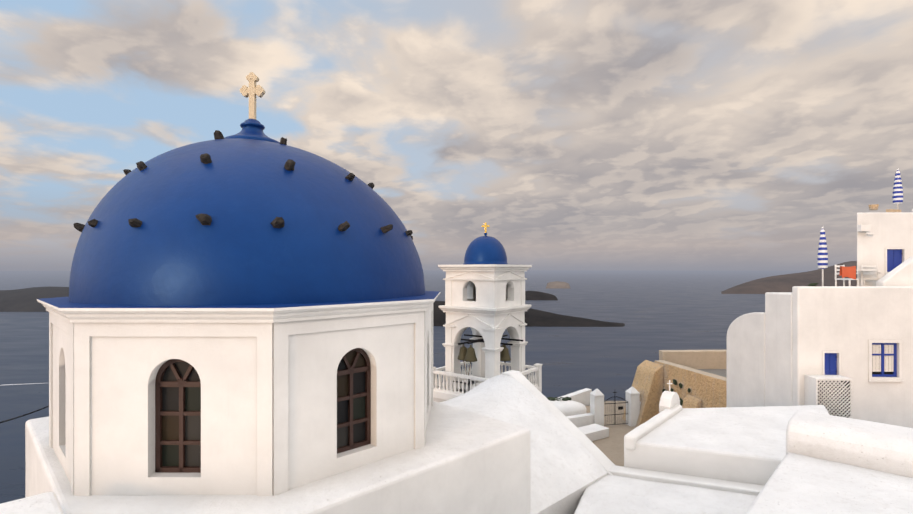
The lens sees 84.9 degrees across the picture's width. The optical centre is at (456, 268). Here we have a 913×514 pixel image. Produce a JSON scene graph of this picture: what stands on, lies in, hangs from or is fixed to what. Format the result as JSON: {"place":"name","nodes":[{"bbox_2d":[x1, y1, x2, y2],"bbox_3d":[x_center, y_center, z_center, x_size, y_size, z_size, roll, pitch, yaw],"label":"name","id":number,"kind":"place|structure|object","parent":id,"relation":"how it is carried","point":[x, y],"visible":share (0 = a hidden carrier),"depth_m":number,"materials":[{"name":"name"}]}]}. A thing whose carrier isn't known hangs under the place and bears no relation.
{"place":"outdoors","nodes":[
{"label":"outdoors","id":0,"kind":"place"},
{"bbox_2d":[0,405,48,422],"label":"cable","id":1,"kind":"object","parent":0,"point":[24,414],"visible":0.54,"depth_m":69.73,"materials":[{"name":"black metal"}]},
{"bbox_2d":[0,492,63,513],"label":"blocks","id":2,"kind":"structure","parent":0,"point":[46,503],"depth_m":4.80,"materials":[{"name":"white paint"}]},
{"bbox_2d":[25,401,530,513],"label":"parapet wall","id":3,"kind":"structure","parent":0,"point":[461,461],"depth_m":6.61,"materials":[{"name":"white paint"}]},
{"bbox_2d":[49,304,432,495],"bbox_3d":[-3.168,1.529,8.338,5.494,2.095,5.494,0,0,2],"label":"drum","id":4,"kind":"object","parent":3,"relation":"on","point":[265,409],"visible":0.9,"depth_m":5.70,"materials":[{"name":"white paint"}]},
{"bbox_2d":[37,291,439,322],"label":"cornice","id":5,"kind":"structure","parent":4,"relation":"attached to","point":[64,308],"depth_m":5.59,"materials":[{"name":"white paint"}]},
{"bbox_2d":[69,138,424,305],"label":"dome","id":6,"kind":"structure","parent":4,"relation":"on","point":[172,250],"depth_m":6.22,"materials":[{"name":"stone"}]},
{"bbox_2d":[73,130,412,239],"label":"dome studs","id":7,"kind":"object","parent":6,"relation":"attached to","point":[206,219],"visible":0.42,"depth_m":6.64,"materials":[{"name":"black metal"}]},
{"bbox_2d":[224,118,279,142],"bbox_3d":[-3.408,-2.228,8.345,0.940,0.540,0.940,0,0,2],"label":"dome finial base","id":8,"kind":"object","parent":6,"relation":"on","point":[252,128],"visible":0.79,"depth_m":8.16,"materials":[{"name":"blue paint"}]},
{"bbox_2d":[240,72,264,118],"bbox_3d":[-3.408,-2.870,8.345,0.400,0.804,0.090,0,0,2],"label":"cross","id":9,"kind":"object","parent":8,"relation":"on","point":[252,91],"visible":1,"depth_m":8.30,"materials":[{"name":"beige stone"}]},
{"bbox_2d":[0,270,807,503],"bbox_3d":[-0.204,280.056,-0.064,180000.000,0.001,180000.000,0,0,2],"label":"sea","id":10,"kind":"structure","parent":0,"point":[654,312],"depth_m":2198.21,"materials":[{"name":"liquid"}]},
{"bbox_2d":[0,383,41,385],"bbox_3d":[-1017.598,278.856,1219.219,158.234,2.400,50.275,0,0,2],"label":"boat","id":11,"kind":"object","parent":10,"relation":"on","point":[20,384],"visible":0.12,"depth_m":1208.84,"materials":[{"name":"white paint"}]},
{"bbox_2d":[0,286,68,311],"bbox_3d":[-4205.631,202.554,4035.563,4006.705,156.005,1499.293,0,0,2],"label":"island","id":12,"kind":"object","parent":10,"relation":"in","point":[21,300],"visible":0.56,"depth_m":3512.79,"materials":[{"name":"grey stone"}]},
{"bbox_2d":[433,301,624,326],"bbox_3d":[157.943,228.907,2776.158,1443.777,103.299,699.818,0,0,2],"label":"distant island","id":13,"kind":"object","parent":10,"relation":"on","point":[536,318],"visible":0.31,"depth_m":2488.96,"materials":[{"name":"grey stone"}]},
{"bbox_2d":[525,291,557,299],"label":"island","id":14,"kind":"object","parent":10,"relation":"on","point":[533,295],"visible":0.48,"depth_m":4515.95,"materials":[{"name":"grey stone"}]},
{"bbox_2d":[546,281,569,288],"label":"distant island","id":15,"kind":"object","parent":10,"relation":"on","point":[559,284],"visible":0.9,"depth_m":7194.91,"materials":[{"name":"beige stone"}]},
{"bbox_2d":[721,261,856,293],"bbox_3d":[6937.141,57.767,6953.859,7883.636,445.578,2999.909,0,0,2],"label":"distant island","id":16,"kind":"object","parent":10,"relation":"on","point":[784,283],"visible":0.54,"depth_m":5860.26,"materials":[{"name":"grey stone"}]},
{"bbox_2d":[0,0,912,270],"label":"sky","id":17,"kind":"structure","parent":0,"point":[593,135],"materials":[{"name":"grey"}]},
{"bbox_2d":[440,375,607,513],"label":"sloped roof","id":18,"kind":"structure","parent":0,"point":[567,469],"depth_m":10.82,"materials":[{"name":"paint"}]},
{"bbox_2d":[500,370,615,475],"bbox_3d":[1.418,8.351,12.859,5.895,11.421,0.457,0,0,45],"label":"ledge","id":19,"kind":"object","parent":18,"relation":"on","point":[595,451],"depth_m":11.69,"materials":[{"name":"white paint"}]},
{"bbox_2d":[585,401,635,466],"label":"courtyard","id":20,"kind":"structure","parent":0,"point":[611,447],"depth_m":25.50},
{"bbox_2d":[433,380,541,402],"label":"tower terrace","id":21,"kind":"structure","parent":20,"relation":"on","point":[438,396],"depth_m":19.28,"materials":[{"name":"white paint"}]},
{"bbox_2d":[445,271,524,390],"bbox_3d":[1.161,2.404,19.904,2.350,4.644,2.350,0,0,37],"label":"tower shaft","id":22,"kind":"object","parent":21,"relation":"on","point":[485,294],"visible":0.71,"depth_m":19.36,"materials":[{"name":"white paint"}]},
{"bbox_2d":[438,264,531,390],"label":"tower cornices","id":23,"kind":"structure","parent":22,"relation":"attached to","point":[487,311],"depth_m":18.94,"materials":[{"name":"white paint"}]},
{"bbox_2d":[463,233,507,264],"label":"bell tower dome","id":24,"kind":"structure","parent":22,"relation":"on","point":[485,249],"depth_m":19.27,"materials":[{"name":"blue paint"}]},
{"bbox_2d":[482,223,489,232],"bbox_3d":[1.161,-1.634,19.904,0.310,0.420,0.060,0,0,2],"label":"cross","id":25,"kind":"object","parent":24,"relation":"on","point":[485,225],"visible":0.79,"depth_m":19.87,"materials":[{"name":"gold metal"}]},
{"bbox_2d":[453,334,522,390],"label":"bells","id":26,"kind":"object","parent":22,"relation":"hanging from","point":[467,354],"visible":0.94,"depth_m":18.91,"materials":[{"name":"brown metal"}]},
{"bbox_2d":[433,361,541,394],"bbox_3d":[1.161,4.291,19.904,3.320,0.870,3.320,0,0,37],"label":"balustrade","id":27,"kind":"object","parent":21,"relation":"on","point":[535,380],"visible":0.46,"depth_m":19.44,"materials":[{"name":"white paint"}]},
{"bbox_2d":[547,388,591,415],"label":"courtyard walls","id":28,"kind":"structure","parent":20,"relation":"on","point":[574,403],"depth_m":28.87,"materials":[{"name":"white paint"}]},
{"bbox_2d":[566,386,640,440],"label":"gate pillars","id":29,"kind":"structure","parent":20,"relation":"on","point":[590,426],"depth_m":26.05,"materials":[{"name":"white paint"}]},
{"bbox_2d":[604,392,627,424],"bbox_3d":[8.414,7.341,26.513,1.541,1.870,0.038,0,0,-12],"label":"iron gate","id":30,"kind":"object","parent":29,"relation":"attached to","point":[620,407],"visible":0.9,"depth_m":26.52,"materials":[{"name":"black metal"}]},
{"bbox_2d":[622,350,726,426],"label":"stone wall","id":31,"kind":"structure","parent":20,"relation":"on","point":[701,375],"depth_m":26.44,"materials":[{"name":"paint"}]},
{"bbox_2d":[662,379,690,405],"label":"potted plants","id":32,"kind":"object","parent":31,"relation":"attached to","point":[680,386],"visible":0.27,"depth_m":25.24,"materials":[{"name":"green plant"}]},
{"bbox_2d":[574,466,756,513],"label":"roof","id":33,"kind":"structure","parent":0,"point":[610,494],"depth_m":9.57,"materials":[{"name":"white paint"}]},
{"bbox_2d":[608,466,763,495],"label":"kerb","id":34,"kind":"structure","parent":33,"relation":"on","point":[702,482],"depth_m":10.26,"materials":[{"name":"white paint"}]},
{"bbox_2d":[624,404,829,485],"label":"annex roof","id":35,"kind":"structure","parent":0,"point":[742,444],"depth_m":10.87,"materials":[{"name":"white paint"}]},
{"bbox_2d":[659,380,679,411],"bbox_3d":[5.680,3.361,13.303,0.280,0.790,0.840,0,0,41],"label":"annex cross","id":36,"kind":"object","parent":35,"relation":"on","point":[669,399],"visible":0.92,"depth_m":13.11,"materials":[{"name":"white paint"}]},
{"bbox_2d":[727,286,912,427],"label":"house","id":37,"kind":"structure","parent":0,"point":[780,344],"depth_m":14.82,"materials":[{"name":"white paint"}]},
{"bbox_2d":[807,265,880,285],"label":"terrace chairs","id":38,"kind":"object","parent":37,"relation":"on","point":[844,278],"visible":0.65,"depth_m":16.12,"materials":[{"name":"white paint"}]},
{"bbox_2d":[839,266,855,278],"bbox_3d":[12.085,0.116,15.413,0.428,0.419,0.140,0,0,2],"label":"towel","id":39,"kind":"object","parent":38,"relation":"hanging from","point":[849,272],"visible":1,"depth_m":15.38,"materials":[{"name":"orange fabric"}]},
{"bbox_2d":[804,204,912,418],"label":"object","id":40,"kind":"object","parent":37,"relation":"on","point":[830,389],"visible":0.79,"depth_m":14.76,"materials":[{"name":"white paint"}]},
{"bbox_2d":[818,169,902,285],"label":"closed parasols","id":41,"kind":"object","parent":37,"relation":"on","point":[897,197],"visible":1,"depth_m":15.50,"materials":[{"name":"fabric"}]},
{"bbox_2d":[857,212,912,285],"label":"house","id":42,"kind":"structure","parent":37,"relation":"on","point":[891,229],"depth_m":16.72,"materials":[{"name":"white paint"}]},
{"bbox_2d":[745,453,912,513],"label":"roof","id":43,"kind":"structure","parent":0,"point":[798,484],"depth_m":6.43,"materials":[{"name":"white paint"}]},
{"bbox_2d":[786,410,912,477],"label":"terrace wall","id":44,"kind":"structure","parent":43,"relation":"on","point":[882,447],"depth_m":7.40,"materials":[{"name":"paint"}]}
]}

